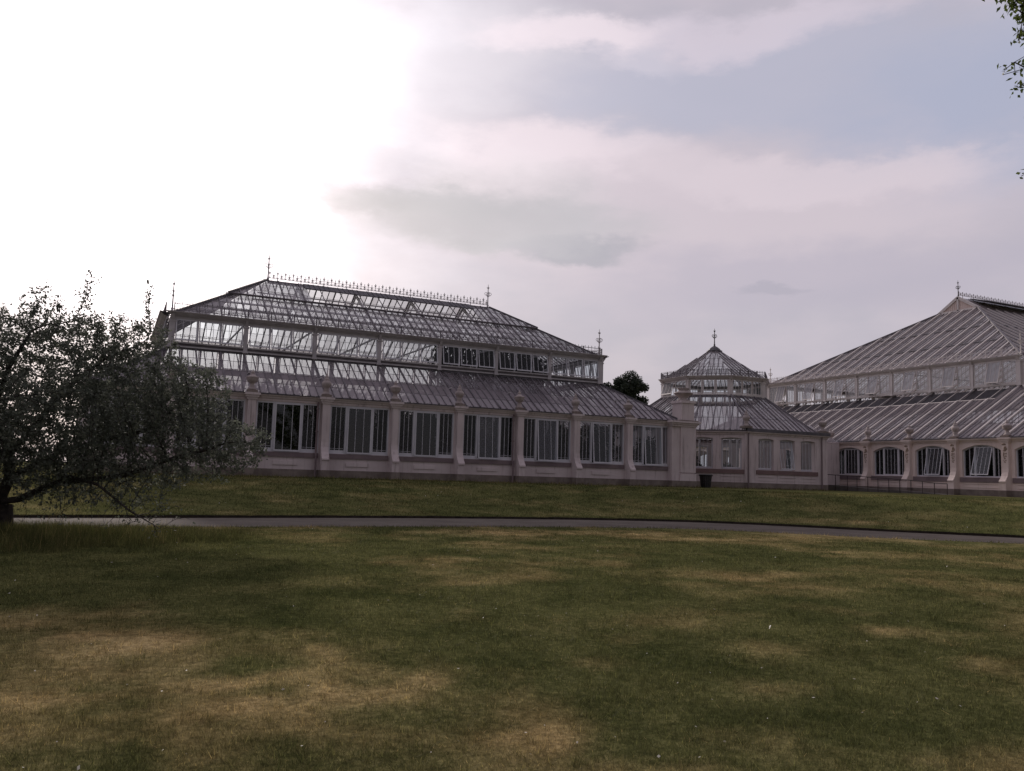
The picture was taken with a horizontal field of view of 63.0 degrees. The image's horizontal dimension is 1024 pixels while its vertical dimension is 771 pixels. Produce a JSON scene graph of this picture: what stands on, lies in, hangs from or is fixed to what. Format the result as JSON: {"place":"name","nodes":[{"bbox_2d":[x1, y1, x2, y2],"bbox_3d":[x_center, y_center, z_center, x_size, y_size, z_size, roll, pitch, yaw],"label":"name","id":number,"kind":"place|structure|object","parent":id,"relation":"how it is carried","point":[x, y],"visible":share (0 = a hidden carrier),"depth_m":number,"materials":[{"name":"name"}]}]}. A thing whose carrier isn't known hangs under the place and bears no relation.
{"place":"outdoors","nodes":[
{"label":"outdoors","id":0,"kind":"place"},
{"bbox_2d":[0,462,1023,770],"bbox_3d":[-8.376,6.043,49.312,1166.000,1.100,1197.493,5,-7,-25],"label":"lawn","id":1,"kind":"structure","parent":0,"point":[760,514],"depth_m":8.17,"materials":[{"name":"green plant"}]},
{"bbox_2d":[0,262,272,537],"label":"leafy tree","id":2,"kind":"object","parent":1,"relation":"on","point":[41,405],"visible":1,"depth_m":16.90,"materials":[{"name":"green plant"}]},
{"bbox_2d":[0,514,300,553],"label":"long grass","id":3,"kind":"structure","parent":1,"relation":"on","point":[27,534],"depth_m":16.32,"materials":[{"name":"green plant"}]},
{"bbox_2d":[177,400,216,445],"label":"indoor shrub","id":4,"kind":"object","parent":1,"relation":"on","point":[198,422],"visible":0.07,"depth_m":43.77,"materials":[{"name":"green plant"}]},
{"bbox_2d":[210,401,256,446],"bbox_3d":[-14.674,2.752,44.046,2.976,4.020,3.279,-1,-7,27],"label":"indoor shrub","id":5,"kind":"object","parent":1,"relation":"on","point":[237,409],"visible":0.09,"depth_m":43.79,"materials":[{"name":"green plant"}]},
{"bbox_2d":[256,402,290,448],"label":"indoor shrub","id":6,"kind":"object","parent":1,"relation":"on","point":[267,422],"visible":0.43,"depth_m":45.15,"materials":[{"name":"green plant"}]},
{"bbox_2d":[263,402,312,433],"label":"indoor shrub","id":7,"kind":"object","parent":1,"relation":"on","point":[287,407],"visible":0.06,"depth_m":49.35,"materials":[{"name":"green plant"}]},
{"bbox_2d":[275,405,315,449],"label":"indoor shrub","id":8,"kind":"object","parent":1,"relation":"on","point":[285,433],"visible":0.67,"depth_m":45.60,"materials":[{"name":"green plant"}]},
{"bbox_2d":[297,375,341,448],"bbox_3d":[-11.566,2.472,51.231,3.198,6.331,3.523,3,-6,-10],"label":"indoor shrub","id":9,"kind":"object","parent":1,"relation":"on","point":[334,412],"visible":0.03,"depth_m":50.61,"materials":[{"name":"green plant"}]},
{"bbox_2d":[310,416,362,452],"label":"indoor shrub","id":10,"kind":"object","parent":1,"relation":"on","point":[339,430],"visible":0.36,"depth_m":45.78,"materials":[{"name":"green plant"}]},
{"bbox_2d":[333,407,386,452],"bbox_3d":[-8.634,3.164,47.586,3.274,4.321,3.606,-1,-7,27],"label":"indoor shrub","id":11,"kind":"object","parent":1,"relation":"on","point":[360,418],"visible":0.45,"depth_m":47.18,"materials":[{"name":"green plant"}]},
{"bbox_2d":[65,254,700,486],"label":"long glasshouse","id":12,"kind":"structure","parent":1,"relation":"on","point":[674,434],"depth_m":49.67,"materials":[{"name":"white glass"}]},
{"bbox_2d":[175,319,197,341],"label":"clerestory window","id":13,"kind":"structure","parent":12,"relation":"in","point":[183,320],"depth_m":44.82,"materials":[{"name":"white paint"}]},
{"bbox_2d":[196,321,220,343],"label":"clerestory window","id":14,"kind":"structure","parent":12,"relation":"in","point":[199,326],"depth_m":45.24,"materials":[{"name":"white paint"}]},
{"bbox_2d":[174,397,245,449],"bbox_3d":[-15.090,1.876,41.775,3.250,2.580,0.240,5,-7,-25],"label":"window","id":15,"kind":"structure","parent":12,"relation":"in","point":[238,400],"depth_m":42.17,"materials":[{"name":"white paint"}]},
{"bbox_2d":[219,323,242,345],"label":"clerestory window","id":16,"kind":"structure","parent":12,"relation":"in","point":[222,327],"depth_m":45.74,"materials":[{"name":"white paint"}]},
{"bbox_2d":[249,326,269,347],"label":"clerestory window","id":17,"kind":"structure","parent":12,"relation":"in","point":[250,326],"depth_m":46.40,"materials":[{"name":"white paint"}]},
{"bbox_2d":[269,328,291,349],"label":"clerestory window","id":18,"kind":"structure","parent":12,"relation":"in","point":[271,336],"depth_m":46.89,"materials":[{"name":"white paint"}]},
{"bbox_2d":[255,400,319,452],"bbox_3d":[-11.651,2.153,43.393,3.250,2.580,0.264,5,-7,-25],"label":"window","id":19,"kind":"structure","parent":12,"relation":"in","point":[273,428],"depth_m":43.35,"materials":[{"name":"white paint"}]},
{"bbox_2d":[290,330,312,351],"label":"clerestory window","id":20,"kind":"structure","parent":12,"relation":"in","point":[293,331],"depth_m":47.38,"materials":[{"name":"white paint"}]},
{"bbox_2d":[174,349,474,385],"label":"far clerestory windows","id":21,"kind":"structure","parent":12,"relation":"in","point":[181,351],"depth_m":59.18,"materials":[{"name":"white paint"}]},
{"bbox_2d":[318,333,337,353],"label":"clerestory window","id":22,"kind":"structure","parent":12,"relation":"in","point":[318,333],"depth_m":47.99,"materials":[{"name":"white paint"}]},
{"bbox_2d":[336,335,357,355],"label":"clerestory window","id":23,"kind":"structure","parent":12,"relation":"in","point":[351,354],"depth_m":48.58,"materials":[{"name":"white paint"}]},
{"bbox_2d":[329,405,389,455],"bbox_3d":[-8.223,2.432,45.033,3.250,2.580,0.240,5,-7,-25],"label":"window","id":24,"kind":"structure","parent":12,"relation":"in","point":[345,447],"depth_m":44.92,"materials":[{"name":"white paint"}]},
{"bbox_2d":[356,337,376,357],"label":"clerestory window","id":25,"kind":"structure","parent":12,"relation":"in","point":[358,337],"depth_m":49.02,"materials":[{"name":"white paint"}]},
{"bbox_2d":[383,339,400,359],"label":"clerestory window","id":26,"kind":"structure","parent":12,"relation":"in","point":[383,339],"depth_m":49.72,"materials":[{"name":"white paint"}]},
{"bbox_2d":[399,341,419,361],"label":"clerestory window","id":27,"kind":"structure","parent":12,"relation":"in","point":[418,360],"depth_m":50.21,"materials":[{"name":"white paint"}]},
{"bbox_2d":[398,409,453,457],"bbox_3d":[-4.790,2.709,46.662,3.250,2.580,0.240,5,-7,-25],"label":"window","id":28,"kind":"structure","parent":12,"relation":"in","point":[414,422],"depth_m":46.56,"materials":[{"name":"white paint"}]},
{"bbox_2d":[418,343,437,362],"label":"clerestory window","id":29,"kind":"structure","parent":12,"relation":"in","point":[420,344],"depth_m":50.63,"materials":[{"name":"white paint"}]},
{"bbox_2d":[443,345,459,364],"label":"clerestory window","id":30,"kind":"structure","parent":12,"relation":"in","point":[443,345],"depth_m":51.30,"materials":[{"name":"white paint"}]},
{"bbox_2d":[458,347,477,366],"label":"clerestory window","id":31,"kind":"structure","parent":12,"relation":"in","point":[459,347],"depth_m":51.78,"materials":[{"name":"white paint"}]},
{"bbox_2d":[476,349,494,367],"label":"clerestory window","id":32,"kind":"structure","parent":12,"relation":"in","point":[478,357],"depth_m":52.27,"materials":[{"name":"white paint"}]},
{"bbox_2d":[463,413,514,459],"bbox_3d":[-1.341,2.984,48.257,3.250,2.580,0.314,5,-7,-25],"label":"window","id":33,"kind":"structure","parent":12,"relation":"in","point":[477,425],"depth_m":48.12,"materials":[{"name":"white paint"}]},
{"bbox_2d":[499,351,515,369],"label":"clerestory window","id":34,"kind":"structure","parent":12,"relation":"in","point":[499,351],"depth_m":52.94,"materials":[{"name":"white paint"}]},
{"bbox_2d":[514,353,531,371],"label":"clerestory window","id":35,"kind":"structure","parent":12,"relation":"in","point":[515,353],"depth_m":53.42,"materials":[{"name":"white paint"}]},
{"bbox_2d":[530,354,548,372],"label":"clerestory window","id":36,"kind":"structure","parent":12,"relation":"in","point":[531,354],"depth_m":53.89,"materials":[{"name":"white paint"}]},
{"bbox_2d":[523,417,570,462],"bbox_3d":[2.111,3.258,49.847,3.250,2.580,0.400,5,-7,-25],"label":"window","id":37,"kind":"structure","parent":12,"relation":"in","point":[536,422],"depth_m":49.83,"materials":[{"name":"white paint"}]},
{"bbox_2d":[552,356,567,374],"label":"clerestory window","id":38,"kind":"structure","parent":12,"relation":"in","point":[552,356],"depth_m":54.57,"materials":[{"name":"white paint"}]},
{"bbox_2d":[543,363,596,388],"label":"far clerestory windows","id":39,"kind":"structure","parent":12,"relation":"in","point":[591,367],"depth_m":59.41,"materials":[{"name":"white paint"}]},
{"bbox_2d":[566,358,583,376],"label":"clerestory window","id":40,"kind":"structure","parent":12,"relation":"in","point":[582,375],"depth_m":55.01,"materials":[{"name":"white paint"}]},
{"bbox_2d":[581,359,598,377],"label":"clerestory window","id":41,"kind":"structure","parent":12,"relation":"in","point":[583,359],"depth_m":55.59,"materials":[{"name":"white paint"}]},
{"bbox_2d":[580,421,623,464],"bbox_3d":[5.544,3.536,51.476,3.250,2.580,0.400,5,-7,-25],"label":"window","id":42,"kind":"structure","parent":12,"relation":"in","point":[591,428],"depth_m":51.46,"materials":[{"name":"white paint"}]},
{"bbox_2d":[587,428,654,461],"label":"far windows","id":43,"kind":"structure","parent":12,"relation":"in","point":[651,429],"depth_m":58.40,"materials":[{"name":"grey glass"}]},
{"bbox_2d":[633,424,667,465],"bbox_3d":[8.972,3.815,53.116,3.250,2.580,0.376,5,-7,-25],"label":"window","id":44,"kind":"structure","parent":12,"relation":"in","point":[643,436],"depth_m":52.95,"materials":[{"name":"white paint"}]},
{"bbox_2d":[377,410,410,451],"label":"indoor shrub","id":45,"kind":"object","parent":1,"relation":"on","point":[384,416],"visible":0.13,"depth_m":54.69,"materials":[{"name":"green plant"}]},
{"bbox_2d":[378,412,418,452],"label":"indoor shrub","id":46,"kind":"object","parent":1,"relation":"on","point":[402,447],"visible":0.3,"depth_m":48.22,"materials":[{"name":"green plant"}]},
{"bbox_2d":[409,413,444,455],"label":"indoor shrub","id":47,"kind":"object","parent":1,"relation":"on","point":[428,437],"visible":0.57,"depth_m":48.99,"materials":[{"name":"green plant"}]},
{"bbox_2d":[425,330,476,447],"bbox_3d":[-4.079,1.186,56.515,3.925,10.536,4.323,1,-6,7],"label":"indoor shrub","id":48,"kind":"object","parent":1,"relation":"on","point":[453,352],"visible":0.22,"depth_m":56.12,"materials":[{"name":"green plant"}]},
{"bbox_2d":[439,419,474,455],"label":"indoor shrub","id":49,"kind":"object","parent":1,"relation":"on","point":[470,450],"visible":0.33,"depth_m":49.94,"materials":[{"name":"green plant"}]},
{"bbox_2d":[466,417,505,457],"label":"indoor shrub","id":50,"kind":"object","parent":1,"relation":"on","point":[488,439],"visible":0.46,"depth_m":50.78,"materials":[{"name":"green plant"}]},
{"bbox_2d":[460,333,511,445],"bbox_3d":[-1.744,1.395,55.340,3.512,10.002,3.868,-1,-7,22],"label":"indoor shrub","id":51,"kind":"object","parent":1,"relation":"on","point":[484,359],"visible":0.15,"depth_m":55.08,"materials":[{"name":"green plant"}]},
{"bbox_2d":[480,332,519,420],"bbox_3d":[-1.217,1.412,58.443,4.131,10.669,4.550,-2,-7,29],"label":"indoor shrub","id":52,"kind":"object","parent":1,"relation":"on","point":[506,360],"visible":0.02,"depth_m":58.06,"materials":[{"name":"green plant"}]},
{"bbox_2d":[15,484,1004,769],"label":"fallen petals","id":53,"kind":"object","parent":1,"relation":"on","point":[457,668],"visible":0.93,"depth_m":5.93,"materials":[{"name":"white plant"}]},
{"bbox_2d":[493,422,533,457],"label":"indoor shrub","id":54,"kind":"object","parent":1,"relation":"on","point":[505,449],"visible":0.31,"depth_m":51.23,"materials":[{"name":"green plant"}]},
{"bbox_2d":[499,338,550,455],"bbox_3d":[0.663,1.603,57.224,4.095,10.135,3.718,3,-6,-9],"label":"indoor shrub","id":55,"kind":"object","parent":1,"relation":"on","point":[524,366],"visible":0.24,"depth_m":57.01,"materials":[{"name":"green plant"}]},
{"bbox_2d":[503,410,552,456],"bbox_3d":[0.870,3.669,55.941,3.740,5.604,3.753,2,-6,-6],"label":"indoor palm","id":56,"kind":"object","parent":1,"relation":"on","point":[525,426],"visible":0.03,"depth_m":55.90,"materials":[{"name":"green plant"}]},
{"bbox_2d":[508,345,549,424],"bbox_3d":[1.158,1.956,59.164,3.718,9.869,4.095,-2,-7,29],"label":"indoor shrub","id":57,"kind":"object","parent":1,"relation":"on","point":[543,362],"visible":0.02,"depth_m":59.25,"materials":[{"name":"green plant"}]},
{"bbox_2d":[507,417,554,459],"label":"indoor shrub","id":58,"kind":"object","parent":1,"relation":"on","point":[541,428],"visible":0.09,"depth_m":56.35,"materials":[{"name":"green plant"}]},
{"bbox_2d":[526,430,563,459],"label":"indoor shrub","id":59,"kind":"object","parent":1,"relation":"on","point":[549,446],"visible":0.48,"depth_m":51.61,"materials":[{"name":"green plant"}]},
{"bbox_2d":[539,411,566,448],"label":"indoor shrub","id":60,"kind":"object","parent":1,"relation":"on","point":[553,423],"visible":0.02,"depth_m":58.19,"materials":[{"name":"green plant"}]},
{"bbox_2d":[552,427,594,459],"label":"indoor shrub","id":61,"kind":"object","parent":1,"relation":"on","point":[565,452],"visible":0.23,"depth_m":53.27,"materials":[{"name":"green plant"}]},
{"bbox_2d":[583,424,619,461],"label":"indoor shrub","id":62,"kind":"object","parent":1,"relation":"on","point":[599,434],"visible":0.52,"depth_m":53.98,"materials":[{"name":"green plant"}]},
{"bbox_2d":[593,382,616,404],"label":"broad tree","id":63,"kind":"object","parent":1,"relation":"on","point":[612,386],"visible":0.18,"depth_m":122.05,"materials":[{"name":"green plant"}]},
{"bbox_2d":[606,444,637,461],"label":"indoor shrub","id":64,"kind":"object","parent":1,"relation":"on","point":[615,449],"visible":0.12,"depth_m":54.17,"materials":[{"name":"green plant"}]},
{"bbox_2d":[613,370,649,403],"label":"broad tree","id":65,"kind":"object","parent":1,"relation":"on","point":[631,385],"visible":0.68,"depth_m":122.74,"materials":[{"name":"green plant"}]},
{"bbox_2d":[633,435,655,463],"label":"indoor shrub","id":66,"kind":"object","parent":1,"relation":"on","point":[650,456],"visible":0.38,"depth_m":55.38,"materials":[{"name":"green plant"}]},
{"bbox_2d":[699,474,712,487],"bbox_3d":[12.900,6.346,55.642,0.940,0.880,0.940,5,-7,-25],"label":"litter bin","id":67,"kind":"object","parent":1,"relation":"on","point":[705,480],"visible":0.99,"depth_m":55.33,"materials":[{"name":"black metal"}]},
{"bbox_2d":[634,328,839,490],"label":"octagonal glasshouse","id":68,"kind":"structure","parent":1,"relation":"on","point":[764,442],"depth_m":61.29,"materials":[{"name":"pink paint"}]},
{"bbox_2d":[696,437,712,467],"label":"window","id":69,"kind":"structure","parent":68,"relation":"in","point":[698,438],"depth_m":59.57,"materials":[{"name":"white paint"}]},
{"bbox_2d":[721,438,741,468],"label":"window","id":70,"kind":"structure","parent":68,"relation":"in","point":[722,467],"depth_m":59.00,"materials":[{"name":"white paint"}]},
{"bbox_2d":[758,439,770,469],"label":"window","id":71,"kind":"structure","parent":68,"relation":"in","point":[760,468],"depth_m":59.39,"materials":[{"name":"white paint"}]},
{"bbox_2d":[780,440,794,470],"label":"window","id":72,"kind":"structure","parent":68,"relation":"in","point":[792,456],"depth_m":60.17,"materials":[{"name":"white paint"}]},
{"bbox_2d":[749,388,785,412],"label":"broad tree","id":73,"kind":"object","parent":1,"relation":"on","point":[773,398],"visible":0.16,"depth_m":121.81,"materials":[{"name":"green plant"}]},
{"bbox_2d":[839,448,862,473],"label":"indoor shrub","id":74,"kind":"object","parent":1,"relation":"on","point":[853,467],"visible":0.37,"depth_m":69.28,"materials":[{"name":"green plant"}]},
{"bbox_2d":[696,282,1023,497],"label":"central glasshouse","id":75,"kind":"structure","parent":1,"relation":"on","point":[941,359],"depth_m":69.54,"materials":[{"name":"white glass"}]},
{"bbox_2d":[774,386,785,403],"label":"clerestory window","id":76,"kind":"structure","parent":75,"relation":"in","point":[780,389],"depth_m":85.20,"materials":[{"name":"glass"}]},
{"bbox_2d":[802,382,813,400],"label":"clerestory window","id":77,"kind":"structure","parent":75,"relation":"in","point":[805,394],"depth_m":81.80,"materials":[{"name":"white paint"}]},
{"bbox_2d":[832,379,844,398],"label":"clerestory window","id":78,"kind":"structure","parent":75,"relation":"in","point":[835,386],"depth_m":78.68,"materials":[{"name":"white paint"}]},
{"bbox_2d":[839,447,862,474],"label":"window","id":79,"kind":"structure","parent":75,"relation":"in","point":[858,451],"depth_m":67.88,"materials":[{"name":"white paint"}]},
{"bbox_2d":[865,375,878,395],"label":"clerestory window","id":80,"kind":"structure","parent":75,"relation":"in","point":[870,387],"depth_m":74.99,"materials":[{"name":"white paint"}]},
{"bbox_2d":[874,447,902,475],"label":"window","id":81,"kind":"structure","parent":75,"relation":"in","point":[898,450],"depth_m":64.37,"materials":[{"name":"white paint"}]},
{"bbox_2d":[771,388,1018,421],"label":"far clerestory windows","id":82,"kind":"structure","parent":75,"relation":"in","point":[991,414],"depth_m":90.26,"materials":[{"name":"glass"}]},
{"bbox_2d":[901,371,915,392],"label":"clerestory window","id":83,"kind":"structure","parent":75,"relation":"in","point":[905,381],"depth_m":71.77,"materials":[{"name":"white paint"}]},
{"bbox_2d":[916,370,927,391],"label":"clerestory window","id":84,"kind":"structure","parent":75,"relation":"in","point":[917,390],"depth_m":70.67,"materials":[{"name":"white paint"}]},
{"bbox_2d":[916,446,949,476],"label":"window","id":85,"kind":"structure","parent":75,"relation":"in","point":[927,461],"depth_m":60.98,"materials":[{"name":"white paint"}]},
{"bbox_2d":[918,447,949,474],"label":"indoor shrub","id":86,"kind":"object","parent":75,"relation":"in","point":[934,469],"visible":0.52,"depth_m":61.93,"materials":[{"name":"green plant"}]},
{"bbox_2d":[931,368,943,389],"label":"clerestory window","id":87,"kind":"structure","parent":75,"relation":"in","point":[938,368],"depth_m":69.24,"materials":[{"name":"white paint"}]},
{"bbox_2d":[940,366,955,388],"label":"clerestory window","id":88,"kind":"structure","parent":75,"relation":"in","point":[954,366],"depth_m":68.13,"materials":[{"name":"white paint"}]},
{"bbox_2d":[957,365,970,387],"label":"clerestory window","id":89,"kind":"structure","parent":75,"relation":"in","point":[964,365],"depth_m":67.28,"materials":[{"name":"white paint"}]},
{"bbox_2d":[963,445,1000,477],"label":"window","id":90,"kind":"structure","parent":75,"relation":"in","point":[975,459],"depth_m":57.51,"materials":[{"name":"white paint"}]},
{"bbox_2d":[972,446,1000,475],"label":"indoor shrub","id":91,"kind":"object","parent":75,"relation":"in","point":[990,472],"visible":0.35,"depth_m":59.15,"materials":[{"name":"green plant"}]},
{"bbox_2d":[984,361,1000,384],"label":"clerestory window","id":92,"kind":"structure","parent":75,"relation":"in","point":[993,368],"depth_m":64.66,"materials":[{"name":"glass"}]},
{"bbox_2d":[1002,360,1016,383],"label":"clerestory window","id":93,"kind":"structure","parent":75,"relation":"in","point":[1008,360],"depth_m":63.87,"materials":[{"name":"white paint"}]},
{"bbox_2d":[1016,446,1023,477],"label":"window","id":94,"kind":"structure","parent":75,"relation":"in","point":[1017,462],"depth_m":55.28,"materials":[{"name":"white paint"}]},
{"bbox_2d":[876,448,897,473],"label":"indoor shrub","id":95,"kind":"object","parent":1,"relation":"on","point":[881,467],"visible":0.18,"depth_m":66.92,"materials":[{"name":"green plant"}]},
{"bbox_2d":[828,474,947,494],"bbox_3d":[27.472,7.427,62.523,0.056,1.508,11.376,5,-7,-25],"label":"ramp handrail","id":96,"kind":"object","parent":1,"relation":"on","point":[888,482],"visible":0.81,"depth_m":61.73,"materials":[{"name":"metal"}]},
{"bbox_2d":[828,485,950,494],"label":"ramp","id":97,"kind":"structure","parent":1,"relation":"on","point":[844,488],"depth_m":63.64,"materials":[{"name":"concrete"}]},
{"bbox_2d":[880,437,920,474],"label":"indoor shrub","id":98,"kind":"object","parent":1,"relation":"on","point":[891,455],"visible":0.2,"depth_m":65.24,"materials":[{"name":"green plant"}]},
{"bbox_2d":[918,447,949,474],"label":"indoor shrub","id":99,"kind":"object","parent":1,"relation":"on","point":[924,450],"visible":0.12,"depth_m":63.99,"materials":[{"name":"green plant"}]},
{"bbox_2d":[916,416,986,474],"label":"indoor shrub","id":100,"kind":"object","parent":1,"relation":"on","point":[943,428],"visible":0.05,"depth_m":68.26,"materials":[{"name":"green plant"}]},
{"bbox_2d":[965,437,988,475],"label":"indoor shrub","id":101,"kind":"object","parent":1,"relation":"on","point":[967,458],"visible":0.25,"depth_m":60.76,"materials":[{"name":"green plant"}]},
{"bbox_2d":[982,0,1023,178],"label":"overhanging tree","id":102,"kind":"object","parent":1,"relation":"on","point":[1013,5],"visible":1,"depth_m":12.08,"materials":[{"name":"green plant"}]},
{"bbox_2d":[1000,436,1022,476],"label":"indoor shrub","id":103,"kind":"object","parent":1,"relation":"on","point":[1020,454],"visible":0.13,"depth_m":57.49,"materials":[{"name":"green plant"}]},
{"bbox_2d":[0,0,1023,465],"label":"sky","id":104,"kind":"structure","parent":0,"point":[804,183],"materials":[{"name":"white"}]},
{"bbox_2d":[14,518,1023,543],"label":"path","id":105,"kind":"structure","parent":0,"point":[343,522],"depth_m":26.42,"materials":[{"name":"grey asphalt"}]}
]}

